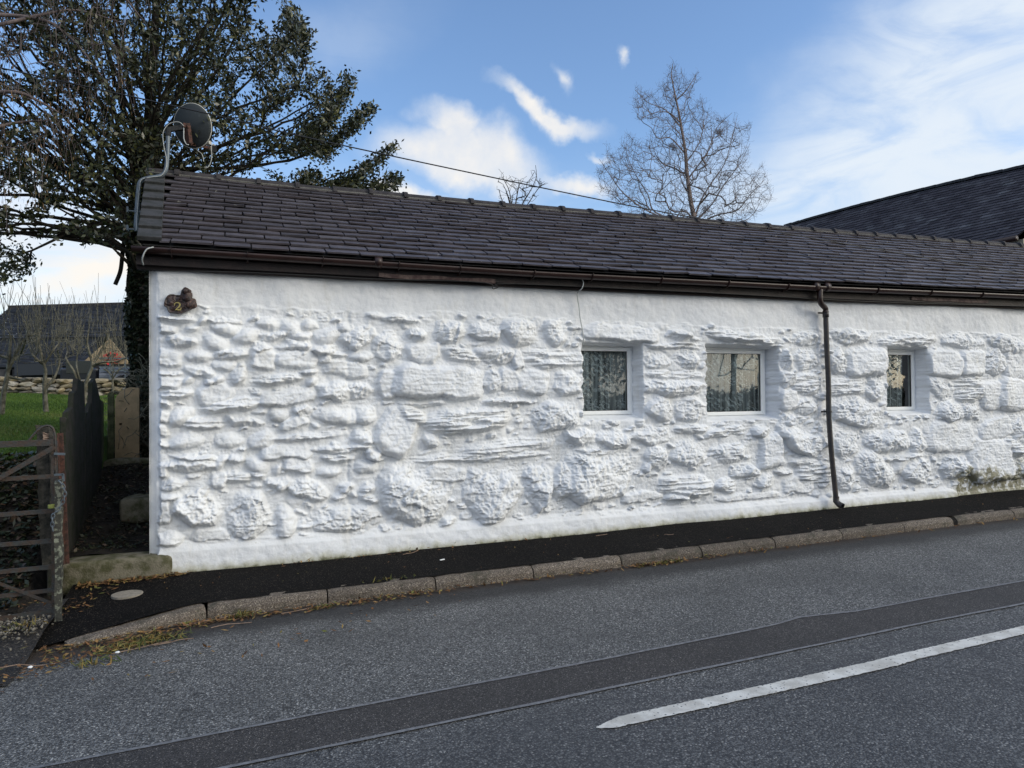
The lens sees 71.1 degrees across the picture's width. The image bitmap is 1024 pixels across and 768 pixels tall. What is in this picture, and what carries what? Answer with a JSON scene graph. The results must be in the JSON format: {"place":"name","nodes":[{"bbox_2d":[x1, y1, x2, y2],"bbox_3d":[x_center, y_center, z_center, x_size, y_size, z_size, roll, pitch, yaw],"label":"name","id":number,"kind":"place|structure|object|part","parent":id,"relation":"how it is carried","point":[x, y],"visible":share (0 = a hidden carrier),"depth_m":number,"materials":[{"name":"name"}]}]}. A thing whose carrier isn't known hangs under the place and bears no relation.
{"place":"outdoors","nodes":[
{"label":"outdoors","id":0,"kind":"place"},
{"bbox_2d":[0,610,54,651],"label":"gravel","id":1,"kind":"structure","parent":0,"point":[38,623],"depth_m":5.08,"materials":[{"name":"grey gravel"}]},
{"bbox_2d":[0,598,67,685],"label":"driveway","id":2,"kind":"structure","parent":0,"point":[16,654],"depth_m":4.85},
{"bbox_2d":[0,534,672,667],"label":"twig litter","id":3,"kind":"object","parent":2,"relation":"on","point":[195,623],"visible":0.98,"depth_m":5.00,"materials":[{"name":"brown plant"}]},
{"bbox_2d":[0,392,117,460],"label":"lawn grass","id":4,"kind":"structure","parent":0,"point":[24,415],"depth_m":12.75,"materials":[{"name":"green plant"}]},
{"bbox_2d":[69,463,148,557],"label":"path","id":5,"kind":"structure","parent":0,"point":[106,524],"depth_m":7.47,"materials":[{"name":"black soil"}]},
{"bbox_2d":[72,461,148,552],"bbox_3d":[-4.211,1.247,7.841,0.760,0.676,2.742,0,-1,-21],"label":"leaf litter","id":6,"kind":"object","parent":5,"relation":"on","point":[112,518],"visible":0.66,"depth_m":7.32,"materials":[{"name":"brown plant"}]},
{"bbox_2d":[103,457,148,466],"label":"threshold stone","id":7,"kind":"object","parent":5,"relation":"on","point":[120,461],"visible":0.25,"depth_m":8.82,"materials":[{"name":"stone"}]},
{"bbox_2d":[115,387,139,457],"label":"fence slab","id":8,"kind":"structure","parent":5,"relation":"on","point":[132,424],"depth_m":9.08,"materials":[{"name":"grey stone"}]},
{"bbox_2d":[119,494,148,523],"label":"stone block","id":9,"kind":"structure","parent":5,"relation":"on","point":[134,508],"depth_m":7.43,"materials":[{"name":"stone"}]},
{"bbox_2d":[0,399,947,628],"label":"ground","id":10,"kind":"structure","parent":0,"point":[38,580],"depth_m":6.21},
{"bbox_2d":[0,450,40,608],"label":"leaf litter","id":11,"kind":"object","parent":10,"relation":"on","point":[12,601],"visible":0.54,"depth_m":6.40,"materials":[{"name":"brown plant"}]},
{"bbox_2d":[0,277,55,414],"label":"orchard tree","id":12,"kind":"object","parent":10,"relation":"on","point":[10,361],"visible":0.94,"depth_m":13.08,"materials":[{"name":"brown plant"}]},
{"bbox_2d":[35,425,50,569],"bbox_3d":[-3.673,0.890,5.671,0.149,1.140,0.101,0,-1,-21],"label":"wooden post","id":13,"kind":"object","parent":10,"relation":"on","point":[43,468],"visible":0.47,"depth_m":5.62,"materials":[{"name":"brown wood"}]},
{"bbox_2d":[42,432,48,439],"bbox_3d":[-3.651,0.423,5.624,0.063,0.101,0.030,0,-1,-21],"label":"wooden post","id":14,"kind":"object","parent":13,"relation":"attached to","point":[45,436],"visible":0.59,"depth_m":5.61,"materials":[{"name":"brown wood"}]},
{"bbox_2d":[49,429,53,503],"bbox_3d":[-3.607,0.836,5.633,0.059,0.980,0.054,0,-1,-21],"label":"narrow stake","id":15,"kind":"object","parent":13,"relation":"attached to","point":[51,436],"visible":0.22,"depth_m":5.61,"materials":[{"name":"brown wood"}]},
{"bbox_2d":[7,271,87,411],"bbox_3d":[-9.649,-0.769,14.816,1.385,2.840,4.085,0,-1,-27],"label":"orchard tree","id":16,"kind":"object","parent":10,"relation":"on","point":[42,361],"visible":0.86,"depth_m":14.54,"materials":[{"name":"brown plant"}]},
{"bbox_2d":[47,445,64,595],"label":"fence slab","id":17,"kind":"structure","parent":10,"relation":"on","point":[49,578],"depth_m":5.82,"materials":[{"name":"stone"}]},
{"bbox_2d":[0,376,126,395],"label":"dry stone wall","id":18,"kind":"structure","parent":10,"relation":"on","point":[34,385],"depth_m":21.41,"materials":[{"name":"grey stone"}]},
{"bbox_2d":[57,433,69,564],"bbox_3d":[-3.466,0.886,5.535,0.080,1.015,0.041,0,-1,-21],"label":"angle iron post","id":19,"kind":"object","parent":10,"relation":"on","point":[60,449],"visible":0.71,"depth_m":5.55,"materials":[{"name":"metal"}]},
{"bbox_2d":[0,302,130,378],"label":"barn","id":20,"kind":"structure","parent":10,"relation":"on","point":[26,368],"depth_m":29.25,"materials":[{"name":"stone"}]},
{"bbox_2d":[51,294,90,379],"bbox_3d":[-10.777,-0.908,17.584,0.884,2.678,4.529,0,-1,-33],"label":"orchard tree","id":21,"kind":"object","parent":10,"relation":"on","point":[77,375],"visible":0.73,"depth_m":17.77,"materials":[{"name":"brown plant"}]},
{"bbox_2d":[60,378,84,556],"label":"fence slab","id":22,"kind":"structure","parent":10,"relation":"on","point":[72,424],"depth_m":6.83,"materials":[{"name":"stone"}]},
{"bbox_2d":[0,0,156,234],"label":"weeping birch","id":23,"kind":"object","parent":10,"relation":"on","point":[19,18],"visible":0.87,"depth_m":7.97,"materials":[{"name":"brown plant"}]},
{"bbox_2d":[60,361,103,387],"bbox_3d":[-15.433,-0.137,26.234,1.147,1.249,4.000,0,-1,-21],"label":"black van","id":24,"kind":"object","parent":10,"relation":"on","point":[83,369],"visible":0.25,"depth_m":24.42,"materials":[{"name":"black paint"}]},
{"bbox_3d":[-14.742,-0.574,24.413,0.787,0.443,0.030,0,-1,-21],"label":"rear window","id":25,"kind":"part","parent":24,"relation":"part of","materials":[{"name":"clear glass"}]},
{"bbox_2d":[85,403,90,522],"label":"fence slab","id":26,"kind":"structure","parent":10,"relation":"on","point":[87,455],"depth_m":7.52,"materials":[{"name":"stone"}]},
{"bbox_2d":[87,379,101,503],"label":"fence slab","id":27,"kind":"structure","parent":10,"relation":"on","point":[93,398],"depth_m":7.98,"materials":[{"name":"stone"}]},
{"bbox_2d":[69,273,126,403],"bbox_3d":[-9.192,-0.973,15.959,1.123,3.041,4.761,0,-1,-32],"label":"orchard tree","id":28,"kind":"object","parent":10,"relation":"on","point":[94,363],"visible":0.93,"depth_m":16.16,"materials":[{"name":"brown plant"}]},
{"bbox_2d":[101,400,103,462],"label":"fence slab","id":29,"kind":"structure","parent":10,"relation":"on","point":[102,430],"depth_m":8.76,"materials":[{"name":"grey stone"}]},
{"bbox_2d":[107,392,113,458],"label":"fence slab","id":30,"kind":"structure","parent":10,"relation":"on","point":[110,425],"depth_m":9.01,"materials":[{"name":"grey stone"}]},
{"bbox_2d":[96,305,126,392],"bbox_3d":[-10.542,-0.774,18.989,0.954,2.484,3.626,0,-1,-39],"label":"orchard tree","id":31,"kind":"object","parent":10,"relation":"on","point":[112,365],"visible":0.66,"depth_m":18.93,"materials":[{"name":"brown plant"}]},
{"bbox_2d":[99,357,129,385],"bbox_3d":[-13.571,-0.243,25.171,1.279,1.300,2.315,0,-1,-21],"label":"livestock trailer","id":32,"kind":"object","parent":10,"relation":"on","point":[103,374],"visible":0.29,"depth_m":24.06,"materials":[{"name":"metal"}]},
{"bbox_2d":[64,603,205,647],"bbox_3d":[-2.757,1.830,5.294,0.922,0.222,0.144,0,-1,-40],"label":"kerb stone","id":33,"kind":"object","parent":10,"relation":"on","point":[177,616],"visible":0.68,"depth_m":5.31,"materials":[{"name":"concrete"}]},
{"bbox_2d":[0,0,408,457],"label":"holly tree","id":34,"kind":"object","parent":10,"relation":"on","point":[147,151],"visible":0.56,"depth_m":9.40,"materials":[{"name":"green plant"}]},
{"bbox_2d":[208,589,326,617],"bbox_3d":[-1.962,1.820,5.781,0.903,0.236,0.147,0,-1,-21],"label":"kerb stone","id":35,"kind":"object","parent":10,"relation":"on","point":[275,601],"visible":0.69,"depth_m":5.73,"materials":[{"name":"concrete"}]},
{"bbox_2d":[327,576,434,602],"bbox_3d":[-1.107,1.804,6.105,0.903,0.235,0.145,0,-1,-21],"label":"kerb stone","id":36,"kind":"object","parent":10,"relation":"on","point":[366,591],"visible":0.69,"depth_m":6.05,"materials":[{"name":"concrete"}]},
{"bbox_2d":[433,565,532,589],"bbox_3d":[-0.252,1.787,6.431,0.903,0.236,0.146,0,-1,-21],"label":"kerb stone","id":37,"kind":"object","parent":10,"relation":"on","point":[471,578],"visible":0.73,"depth_m":6.38,"materials":[{"name":"concrete"}]},
{"bbox_2d":[0,517,1016,691],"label":"leaf litter","id":38,"kind":"object","parent":10,"relation":"on","point":[139,578],"visible":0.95,"depth_m":5.60,"materials":[{"name":"brown plant"}]},
{"bbox_2d":[498,165,544,204],"bbox_3d":[0.233,-2.285,17.225,1.213,6.133,1.878,-1,-1,12],"label":"bare tree","id":39,"kind":"object","parent":10,"relation":"on","point":[510,200],"visible":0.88,"depth_m":17.21,"materials":[{"name":"grey plant"}]},
{"bbox_2d":[529,555,620,577],"bbox_3d":[0.604,1.769,6.756,0.903,0.237,0.144,0,-1,-21],"label":"kerb stone","id":40,"kind":"object","parent":10,"relation":"on","point":[579,564],"visible":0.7,"depth_m":6.70,"materials":[{"name":"concrete"}]},
{"bbox_2d":[131,168,1023,573],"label":"cottage","id":41,"kind":"structure","parent":10,"relation":"on","point":[311,412],"depth_m":7.96,"materials":[{"name":"white paint"}]},
{"bbox_2d":[141,247,153,264],"bbox_3d":[-3.232,-1.134,6.321,0.129,0.160,0.072,-1,-1,21],"label":"eave cable","id":42,"kind":"object","parent":41,"relation":"attached to","point":[144,253],"visible":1,"depth_m":6.29,"materials":[{"name":"grey plastic"}]},
{"bbox_2d":[126,103,216,231],"bbox_3d":[-3.935,-2.479,8.338,0.916,1.549,0.487,0,-1,-21],"label":"satellite dish","id":43,"kind":"object","parent":41,"relation":"attached to","point":[192,121],"visible":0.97,"depth_m":8.28,"materials":[{"name":"metal"}]},
{"bbox_2d":[164,287,196,313],"bbox_3d":[-3.025,-0.765,6.539,0.279,0.245,0.082,0,-1,-21],"label":"number plaque","id":44,"kind":"object","parent":41,"relation":"attached to","point":[183,301],"visible":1,"depth_m":6.54,"materials":[{"name":"brown plastic"}]},
{"bbox_2d":[0,67,1023,274],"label":"overhead cable","id":45,"kind":"object","parent":41,"relation":"attached to","point":[474,173],"visible":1,"depth_m":7.64,"materials":[{"name":"black plastic"}]},
{"bbox_2d":[577,280,583,343],"bbox_3d":[0.762,-0.814,7.980,0.080,0.724,0.101,-1,-1,3],"label":"wall cable","id":46,"kind":"object","parent":41,"relation":"attached to","point":[579,311],"depth_m":8.00,"materials":[{"name":"grey"}]},
{"bbox_2d":[154,270,1010,305],"bbox_3d":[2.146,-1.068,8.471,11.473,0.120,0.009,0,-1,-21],"label":"gutter","id":47,"kind":"object","parent":41,"relation":"attached to","point":[543,284],"visible":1,"depth_m":7.66,"materials":[{"name":"black plastic"}]},
{"bbox_2d":[581,351,624,410],"bbox_3d":[1.002,-0.034,8.407,0.792,0.783,0.064,0,-1,-21],"label":"net curtain","id":48,"kind":"object","parent":41,"relation":"hanging from","point":[585,357],"visible":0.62,"depth_m":8.42,"materials":[{"name":"fabric"}]},
{"bbox_2d":[581,345,632,414],"bbox_3d":[1.019,-0.035,8.364,0.852,0.843,0.082,0,-1,-21],"label":"window","id":49,"kind":"structure","parent":41,"relation":"in","point":[628,350],"depth_m":8.45,"materials":[{"name":"white plastic"}]},
{"bbox_2d":[704,354,757,411],"bbox_3d":[2.690,-0.016,9.049,1.062,0.816,0.064,0,-1,-21],"label":"net curtain","id":50,"kind":"object","parent":41,"relation":"hanging from","point":[715,359],"visible":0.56,"depth_m":9.07,"materials":[{"name":"fabric"}]},
{"bbox_2d":[706,347,764,416],"bbox_3d":[2.706,-0.017,9.006,1.122,0.876,0.082,0,-1,-21],"label":"window","id":51,"kind":"structure","parent":41,"relation":"in","point":[760,353],"depth_m":9.11,"materials":[{"name":"white plastic"}]},
{"bbox_2d":[886,355,901,406],"bbox_3d":[5.220,-0.042,10.010,0.655,0.813,0.058,0,-1,-21],"label":"net curtain","id":52,"kind":"object","parent":41,"relation":"hanging from","point":[897,393],"visible":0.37,"depth_m":10.05,"materials":[{"name":"fabric"}]},
{"bbox_2d":[887,349,914,410],"bbox_3d":[5.287,-0.043,9.988,0.825,0.873,0.082,0,-1,-21],"label":"window","id":53,"kind":"structure","parent":41,"relation":"in","point":[911,359],"depth_m":10.08,"materials":[{"name":"white plastic"}]},
{"bbox_2d":[617,545,701,566],"bbox_3d":[1.458,1.754,7.083,0.903,0.235,0.148,0,-1,-21],"label":"kerb stone","id":54,"kind":"object","parent":10,"relation":"on","point":[662,554],"visible":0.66,"depth_m":7.03,"materials":[{"name":"concrete"}]},
{"bbox_2d":[595,61,773,221],"bbox_3d":[8.008,-7.147,32.100,11.530,15.630,4.603,0,-1,-21],"label":"bare tree","id":55,"kind":"object","parent":10,"relation":"on","point":[687,178],"visible":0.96,"depth_m":31.79,"materials":[{"name":"plant"}]},
{"bbox_2d":[696,537,774,556],"bbox_3d":[2.313,1.737,7.409,0.903,0.235,0.148,0,-1,-21],"label":"kerb stone","id":56,"kind":"object","parent":10,"relation":"on","point":[730,547],"visible":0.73,"depth_m":7.35,"materials":[{"name":"concrete"}]},
{"bbox_2d":[769,529,842,547],"bbox_3d":[3.168,1.720,7.734,0.903,0.237,0.148,0,-1,-21],"label":"kerb stone","id":57,"kind":"object","parent":10,"relation":"on","point":[820,536],"visible":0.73,"depth_m":7.68,"materials":[{"name":"concrete"}]},
{"bbox_2d":[835,522,904,539],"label":"kerb stone","id":58,"kind":"object","parent":10,"relation":"on","point":[872,530],"visible":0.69,"depth_m":8.00,"materials":[{"name":"concrete"}]},
{"bbox_2d":[784,164,1023,293],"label":"slate roofed building","id":59,"kind":"structure","parent":10,"relation":"on","point":[988,206],"depth_m":19.05,"materials":[{"name":"stone"}]},
{"bbox_2d":[899,516,953,531],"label":"kerb stone","id":60,"kind":"object","parent":10,"relation":"on","point":[925,524],"visible":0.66,"depth_m":8.31,"materials":[{"name":"concrete"}]},
{"bbox_2d":[948,510,1013,524],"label":"kerb stone","id":61,"kind":"object","parent":10,"relation":"on","point":[980,517],"visible":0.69,"depth_m":8.63,"materials":[{"name":"concrete"}]},
{"bbox_2d":[1007,506,1023,517],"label":"kerb stone","id":62,"kind":"object","parent":10,"relation":"on","point":[1018,512],"visible":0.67,"depth_m":8.86,"materials":[{"name":"concrete"}]},
{"bbox_2d":[0,518,1023,767],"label":"road","id":63,"kind":"structure","parent":0,"point":[960,708],"depth_m":4.29,"materials":[{"name":"grey asphalt"}]},
{"bbox_2d":[2,533,681,668],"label":"gutter weeds","id":64,"kind":"object","parent":63,"relation":"on","point":[145,639],"visible":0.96,"depth_m":5.01,"materials":[{"name":"green plant"}]},
{"bbox_2d":[28,580,1023,767],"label":"joint seal","id":65,"kind":"object","parent":63,"relation":"on","point":[144,746],"visible":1,"depth_m":4.09,"materials":[{"name":"black asphalt"}]},
{"bbox_2d":[41,581,1023,767],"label":"trench patch","id":66,"kind":"object","parent":63,"relation":"on","point":[262,741],"visible":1,"depth_m":4.04,"materials":[{"name":"grey asphalt"}]},
{"bbox_2d":[217,603,1023,767],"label":"joint seal","id":67,"kind":"object","parent":63,"relation":"on","point":[418,727],"visible":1,"depth_m":3.92,"materials":[{"name":"black asphalt"}]},
{"bbox_2d":[596,626,1023,727],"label":"line marking","id":68,"kind":"object","parent":63,"relation":"on","point":[781,685],"visible":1,"depth_m":4.04,"materials":[{"name":"paint"}]},
{"bbox_2d":[0,0,1023,322],"label":"sky","id":69,"kind":"structure","parent":0,"point":[846,103],"materials":[{"name":"blue"}]},
{"bbox_2d":[34,489,1023,648],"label":"pavement","id":70,"kind":"structure","parent":0,"point":[105,610],"depth_m":6.84,"materials":[{"name":"black asphalt"}]},
{"bbox_2d":[54,479,63,620],"bbox_3d":[-3.353,1.225,5.304,0.059,1.041,0.069,0,-1,-21],"label":"lichened post","id":71,"kind":"object","parent":70,"relation":"on","point":[59,555],"visible":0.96,"depth_m":5.28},
{"bbox_2d":[0,425,64,620],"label":"field gate","id":72,"kind":"structure","parent":71,"relation":"attached to","point":[54,474],"depth_m":5.31,"materials":[{"name":"metal"}]},
{"bbox_2d":[50,480,66,531],"bbox_3d":[-3.319,0.892,5.249,0.106,0.377,0.027,0,-1,-21],"label":"gate chain","id":73,"kind":"object","parent":71,"relation":"attached to","point":[61,504],"visible":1,"depth_m":5.25,"materials":[{"name":"metal"}]},
{"bbox_2d":[62,551,171,595],"bbox_3d":[-3.532,1.687,6.425,0.906,0.303,0.315,0,-1,-21],"label":"doorstep","id":74,"kind":"object","parent":70,"relation":"on","point":[92,569],"visible":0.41,"depth_m":6.30,"materials":[{"name":"stone"}]},
{"bbox_2d":[111,590,142,599],"bbox_3d":[-3.171,1.744,5.907,0.235,0.037,0.235,0,-1,-21],"label":"drain lid","id":75,"kind":"object","parent":70,"relation":"on","point":[125,594],"visible":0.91,"depth_m":5.87,"materials":[{"name":"concrete"}]},
{"bbox_2d":[164,498,1022,588],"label":"leaf litter","id":76,"kind":"object","parent":70,"relation":"on","point":[682,527],"visible":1,"depth_m":7.64,"materials":[{"name":"brown plant"}]}
]}

